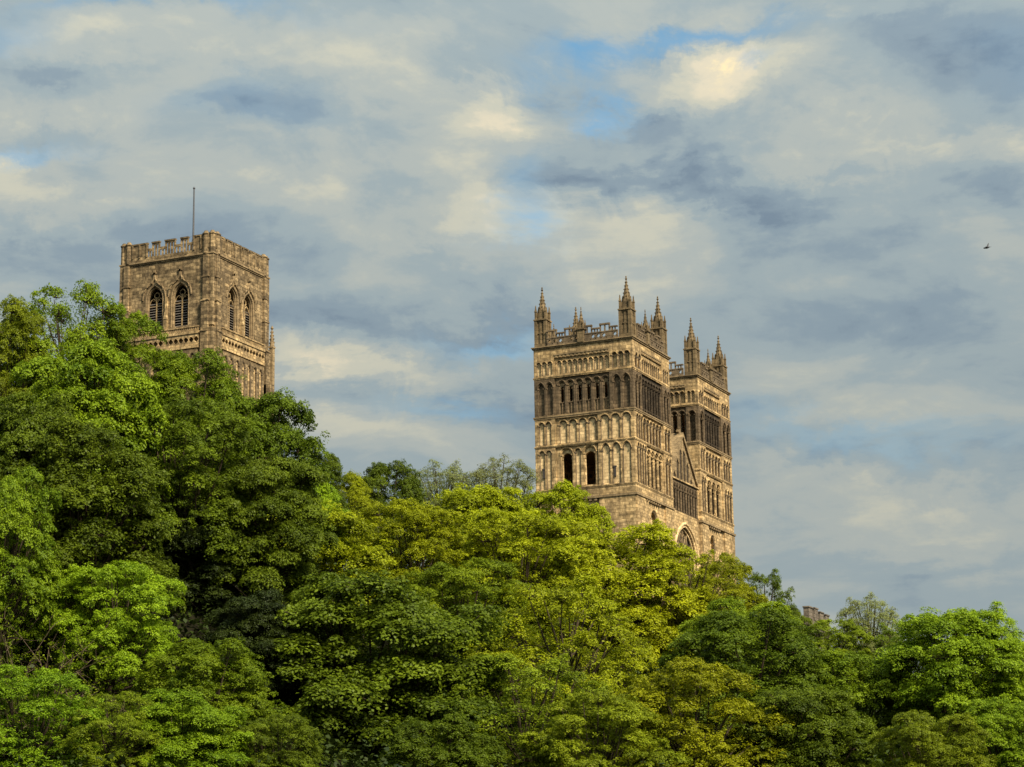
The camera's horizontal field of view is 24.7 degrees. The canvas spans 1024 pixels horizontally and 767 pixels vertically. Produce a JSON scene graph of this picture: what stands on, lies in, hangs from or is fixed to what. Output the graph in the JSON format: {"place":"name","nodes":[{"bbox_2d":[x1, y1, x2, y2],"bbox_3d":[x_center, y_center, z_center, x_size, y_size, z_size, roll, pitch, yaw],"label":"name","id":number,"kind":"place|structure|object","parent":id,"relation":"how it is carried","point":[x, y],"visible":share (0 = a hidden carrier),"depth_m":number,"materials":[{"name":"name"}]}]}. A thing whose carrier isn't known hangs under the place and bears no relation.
{"place":"outdoors","nodes":[
{"label":"outdoors","id":0,"kind":"place"},
{"bbox_2d":[0,577,936,766],"bbox_3d":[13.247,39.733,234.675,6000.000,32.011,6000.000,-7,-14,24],"label":"ground","id":1,"kind":"structure","parent":0,"point":[46,652],"depth_m":131.97,"materials":[{"name":"green plant"}]},
{"bbox_2d":[0,293,55,406],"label":"broadleaf tree","id":2,"kind":"object","parent":1,"relation":"on","point":[26,324],"visible":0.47,"depth_m":148.64,"materials":[{"name":"green plant"}]},
{"bbox_2d":[0,466,63,717],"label":"broadleaf tree","id":3,"kind":"object","parent":1,"relation":"on","point":[30,534],"visible":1,"depth_m":120.43,"materials":[{"name":"green plant"}]},
{"bbox_2d":[0,391,98,641],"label":"broadleaf tree","id":4,"kind":"object","parent":1,"relation":"on","point":[19,420],"visible":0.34,"depth_m":130.58,"materials":[{"name":"green plant"}]},
{"bbox_2d":[0,663,111,766],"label":"broadleaf tree","id":5,"kind":"object","parent":1,"relation":"on","point":[44,681],"visible":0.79,"depth_m":109.06,"materials":[{"name":"green plant"}]},
{"bbox_2d":[0,604,131,737],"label":"twiggy shrub","id":6,"kind":"object","parent":1,"relation":"on","point":[65,691],"visible":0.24,"depth_m":118.20,"materials":[{"name":"plant"}]},
{"bbox_2d":[1,278,139,393],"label":"broadleaf tree","id":7,"kind":"object","parent":1,"relation":"on","point":[75,335],"visible":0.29,"depth_m":152.66,"materials":[{"name":"green plant"}]},
{"bbox_2d":[0,336,174,562],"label":"broadleaf tree","id":8,"kind":"object","parent":1,"relation":"on","point":[95,404],"visible":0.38,"depth_m":138.77,"materials":[{"name":"green plant"}]},
{"bbox_2d":[0,414,186,658],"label":"broadleaf tree","id":9,"kind":"object","parent":1,"relation":"on","point":[127,466],"visible":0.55,"depth_m":127.79,"materials":[{"name":"green plant"}]},
{"bbox_2d":[54,690,166,766],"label":"broadleaf tree","id":10,"kind":"object","parent":1,"relation":"on","point":[117,749],"visible":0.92,"depth_m":108.13,"materials":[{"name":"green plant"}]},
{"bbox_2d":[40,559,186,725],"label":"broadleaf tree","id":11,"kind":"object","parent":1,"relation":"on","point":[119,630],"visible":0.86,"depth_m":122.05,"materials":[{"name":"green plant"}]},
{"bbox_2d":[67,302,190,433],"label":"broadleaf tree","id":12,"kind":"object","parent":1,"relation":"on","point":[153,357],"visible":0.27,"depth_m":155.63,"materials":[{"name":"green plant"}]},
{"bbox_2d":[102,395,264,599],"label":"broadleaf tree","id":13,"kind":"object","parent":1,"relation":"on","point":[196,478],"visible":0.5,"depth_m":141.16,"materials":[{"name":"green plant"}]},
{"bbox_2d":[121,688,254,766],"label":"broadleaf tree","id":14,"kind":"object","parent":1,"relation":"on","point":[197,740],"visible":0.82,"depth_m":109.71,"materials":[{"name":"green plant"}]},
{"bbox_2d":[130,345,263,507],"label":"broadleaf tree","id":15,"kind":"object","parent":1,"relation":"on","point":[226,389],"visible":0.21,"depth_m":157.03,"materials":[{"name":"green plant"}]},
{"bbox_2d":[119,230,275,459],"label":"cathedral tower","id":16,"kind":"structure","parent":1,"relation":"on","point":[210,290],"depth_m":282.61,"materials":[{"name":"stone"}]},
{"bbox_2d":[142,270,165,327],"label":"window","id":17,"kind":"structure","parent":16,"relation":"in","point":[147,300],"depth_m":282.59,"materials":[{"name":"stone"}]},
{"bbox_2d":[167,266,191,326],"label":"window","id":18,"kind":"structure","parent":16,"relation":"in","point":[172,318],"depth_m":281.01,"materials":[{"name":"stone"}]},
{"bbox_2d":[167,187,194,252],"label":"flagpole","id":19,"kind":"object","parent":16,"relation":"on","point":[193,215],"visible":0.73,"depth_m":290.13,"materials":[{"name":"grey metal"}]},
{"bbox_2d":[226,271,240,332],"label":"window","id":20,"kind":"structure","parent":16,"relation":"in","point":[236,302],"depth_m":283.63,"materials":[{"name":"stone"}]},
{"bbox_2d":[241,278,255,338],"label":"window","id":21,"kind":"structure","parent":16,"relation":"in","point":[251,306],"depth_m":286.90,"materials":[{"name":"stone"}]},
{"bbox_2d":[135,636,287,753],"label":"broadleaf tree","id":22,"kind":"object","parent":1,"relation":"on","point":[192,658],"visible":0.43,"depth_m":117.70,"materials":[{"name":"green plant"}]},
{"bbox_2d":[160,500,264,613],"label":"broadleaf tree","id":23,"kind":"object","parent":1,"relation":"on","point":[202,575],"visible":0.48,"depth_m":140.24,"materials":[{"name":"green plant"}]},
{"bbox_2d":[201,587,306,705],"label":"broadleaf tree","id":24,"kind":"object","parent":1,"relation":"on","point":[253,614],"visible":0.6,"depth_m":126.70,"materials":[{"name":"green plant"}]},
{"bbox_2d":[202,454,339,603],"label":"broadleaf tree","id":25,"kind":"object","parent":1,"relation":"on","point":[298,507],"visible":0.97,"depth_m":140.77,"materials":[{"name":"green plant"}]},
{"bbox_2d":[219,713,329,766],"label":"broadleaf tree","id":26,"kind":"object","parent":1,"relation":"on","point":[308,745],"visible":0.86,"depth_m":112.21,"materials":[{"name":"green plant"}]},
{"bbox_2d":[217,386,335,513],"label":"broadleaf tree","id":27,"kind":"object","parent":1,"relation":"on","point":[270,435],"visible":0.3,"depth_m":157.84,"materials":[{"name":"green plant"}]},
{"bbox_2d":[246,499,398,611],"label":"broadleaf tree","id":28,"kind":"object","parent":1,"relation":"on","point":[356,554],"visible":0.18,"depth_m":152.83,"materials":[{"name":"green plant"}]},
{"bbox_2d":[299,452,350,541],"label":"broadleaf tree","id":29,"kind":"object","parent":1,"relation":"on","point":[333,462],"visible":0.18,"depth_m":160.02,"materials":[{"name":"green plant"}]},
{"bbox_2d":[312,480,350,581],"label":"broadleaf tree","id":30,"kind":"object","parent":1,"relation":"on","point":[328,490],"visible":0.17,"depth_m":155.54,"materials":[{"name":"green plant"}]},
{"bbox_2d":[337,470,379,541],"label":"broadleaf tree","id":31,"kind":"object","parent":1,"relation":"on","point":[355,488],"visible":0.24,"depth_m":186.02,"materials":[{"name":"green plant"}]},
{"bbox_2d":[346,458,429,564],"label":"broadleaf tree","id":32,"kind":"object","parent":1,"relation":"on","point":[406,487],"visible":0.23,"depth_m":193.19,"materials":[{"name":"green plant"}]},
{"bbox_2d":[260,568,519,762],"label":"broadleaf tree","id":33,"kind":"object","parent":1,"relation":"on","point":[412,662],"visible":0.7,"depth_m":126.94,"materials":[{"name":"green plant"}]},
{"bbox_2d":[346,496,482,615],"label":"broadleaf tree","id":34,"kind":"object","parent":1,"relation":"on","point":[426,541],"visible":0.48,"depth_m":166.42,"materials":[{"name":"green plant"}]},
{"bbox_2d":[410,458,474,563],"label":"broadleaf tree","id":35,"kind":"object","parent":1,"relation":"on","point":[452,477],"visible":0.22,"depth_m":203.65,"materials":[{"name":"green plant"}]},
{"bbox_2d":[379,712,506,766],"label":"broadleaf tree","id":36,"kind":"object","parent":1,"relation":"on","point":[463,751],"visible":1,"depth_m":118.59,"materials":[{"name":"green plant"}]},
{"bbox_2d":[398,556,548,685],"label":"broadleaf tree","id":37,"kind":"object","parent":1,"relation":"on","point":[447,581],"visible":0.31,"depth_m":149.72,"materials":[{"name":"green plant"}]},
{"bbox_2d":[418,483,539,597],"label":"broadleaf tree","id":38,"kind":"object","parent":1,"relation":"on","point":[467,502],"visible":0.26,"depth_m":182.11,"materials":[{"name":"green plant"}]},
{"bbox_2d":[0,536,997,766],"bbox_3d":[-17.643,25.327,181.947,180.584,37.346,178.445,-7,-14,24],"label":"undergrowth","id":39,"kind":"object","parent":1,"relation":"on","point":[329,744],"visible":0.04,"depth_m":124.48,"materials":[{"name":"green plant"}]},
{"bbox_2d":[462,453,541,544],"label":"broadleaf tree","id":40,"kind":"object","parent":1,"relation":"on","point":[483,473],"visible":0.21,"depth_m":205.56,"materials":[{"name":"green plant"}]},
{"bbox_2d":[449,508,608,645],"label":"broadleaf tree","id":41,"kind":"object","parent":1,"relation":"on","point":[476,546],"visible":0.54,"depth_m":166.35,"materials":[{"name":"green plant"}]},
{"bbox_2d":[450,653,620,766],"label":"broadleaf tree","id":42,"kind":"object","parent":1,"relation":"on","point":[531,714],"visible":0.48,"depth_m":125.92,"materials":[{"name":"green plant"}]},
{"bbox_2d":[462,572,656,741],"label":"broadleaf tree","id":43,"kind":"object","parent":1,"relation":"on","point":[595,662],"visible":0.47,"depth_m":141.06,"materials":[{"name":"green plant"}]},
{"bbox_2d":[513,479,627,606],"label":"broadleaf tree","id":44,"kind":"object","parent":1,"relation":"on","point":[574,496],"visible":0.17,"depth_m":184.94,"materials":[{"name":"green plant"}]},
{"bbox_2d":[516,687,692,766],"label":"broadleaf tree","id":45,"kind":"object","parent":1,"relation":"on","point":[621,708],"visible":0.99,"depth_m":121.66,"materials":[{"name":"green plant"}]},
{"bbox_2d":[522,516,717,677],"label":"broadleaf tree","id":46,"kind":"object","parent":1,"relation":"on","point":[653,553],"visible":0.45,"depth_m":169.59,"materials":[{"name":"green plant"}]},
{"bbox_2d":[531,276,735,608],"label":"cathedral","id":47,"kind":"structure","parent":1,"relation":"on","point":[630,429],"depth_m":248.00,"materials":[{"name":"stone"}]},
{"bbox_2d":[628,549,760,646],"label":"broadleaf tree","id":48,"kind":"object","parent":1,"relation":"on","point":[729,588],"visible":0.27,"depth_m":174.21,"materials":[{"name":"green plant"}]},
{"bbox_2d":[596,655,796,766],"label":"broadleaf tree","id":49,"kind":"object","parent":1,"relation":"on","point":[679,684],"visible":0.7,"depth_m":125.42,"materials":[{"name":"green plant"}]},
{"bbox_2d":[673,551,769,638],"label":"broadleaf tree","id":50,"kind":"object","parent":1,"relation":"on","point":[727,559],"visible":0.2,"depth_m":181.24,"materials":[{"name":"green plant"}]},
{"bbox_2d":[677,595,803,711],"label":"broadleaf tree","id":51,"kind":"object","parent":1,"relation":"on","point":[719,603],"visible":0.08,"depth_m":156.26,"materials":[{"name":"green plant"}]},
{"bbox_2d":[653,605,851,760],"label":"broadleaf tree","id":52,"kind":"object","parent":1,"relation":"on","point":[796,651],"visible":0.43,"depth_m":145.24,"materials":[{"name":"green plant"}]},
{"bbox_2d":[734,568,801,631],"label":"broadleaf tree","id":53,"kind":"object","parent":1,"relation":"on","point":[775,585],"visible":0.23,"depth_m":183.97,"materials":[{"name":"green plant"}]},
{"bbox_2d":[787,608,812,669],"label":"broadleaf tree","id":54,"kind":"object","parent":1,"relation":"on","point":[803,619],"visible":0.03,"depth_m":188.63,"materials":[{"name":"green plant"}]},
{"bbox_2d":[722,683,883,766],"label":"broadleaf tree","id":55,"kind":"object","parent":1,"relation":"on","point":[835,722],"visible":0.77,"depth_m":127.34,"materials":[{"name":"green plant"}]},
{"bbox_2d":[796,606,829,657],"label":"stone building","id":56,"kind":"structure","parent":1,"relation":"on","point":[813,614],"depth_m":192.15,"materials":[{"name":"beige stone"}]},
{"bbox_2d":[803,617,874,690],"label":"broadleaf tree","id":57,"kind":"object","parent":1,"relation":"on","point":[833,641],"visible":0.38,"depth_m":171.34,"materials":[{"name":"green plant"}]},
{"bbox_2d":[780,648,921,763],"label":"broadleaf tree","id":58,"kind":"object","parent":1,"relation":"on","point":[850,666],"visible":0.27,"depth_m":147.12,"materials":[{"name":"green plant"}]},
{"bbox_2d":[835,591,904,684],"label":"broadleaf tree","id":59,"kind":"object","parent":1,"relation":"on","point":[865,622],"visible":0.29,"depth_m":180.48,"materials":[{"name":"green plant"}]},
{"bbox_2d":[868,621,936,698],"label":"broadleaf tree","id":60,"kind":"object","parent":1,"relation":"on","point":[881,644],"visible":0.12,"depth_m":171.52,"materials":[{"name":"green plant"}]},
{"bbox_2d":[865,708,1000,766],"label":"broadleaf tree","id":61,"kind":"object","parent":1,"relation":"on","point":[907,733],"visible":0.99,"depth_m":121.53,"materials":[{"name":"green plant"}]},
{"bbox_2d":[870,606,1023,756],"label":"broadleaf tree","id":62,"kind":"object","parent":1,"relation":"on","point":[976,644],"visible":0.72,"depth_m":145.09,"materials":[{"name":"green plant"}]},
{"bbox_2d":[931,599,1023,710],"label":"broadleaf tree","id":63,"kind":"object","parent":1,"relation":"on","point":[1010,632],"visible":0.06,"depth_m":159.38,"materials":[{"name":"green plant"}]},
{"bbox_2d":[951,696,1023,766],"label":"broadleaf tree","id":64,"kind":"object","parent":1,"relation":"on","point":[1006,731],"visible":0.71,"depth_m":125.50,"materials":[{"name":"green plant"}]},
{"bbox_2d":[978,637,1023,734],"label":"broadleaf tree","id":65,"kind":"object","parent":1,"relation":"on","point":[1000,653],"visible":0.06,"depth_m":153.87,"materials":[{"name":"green plant"}]},
{"bbox_2d":[0,0,1023,696],"label":"sky","id":66,"kind":"structure","parent":0,"point":[822,187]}
]}

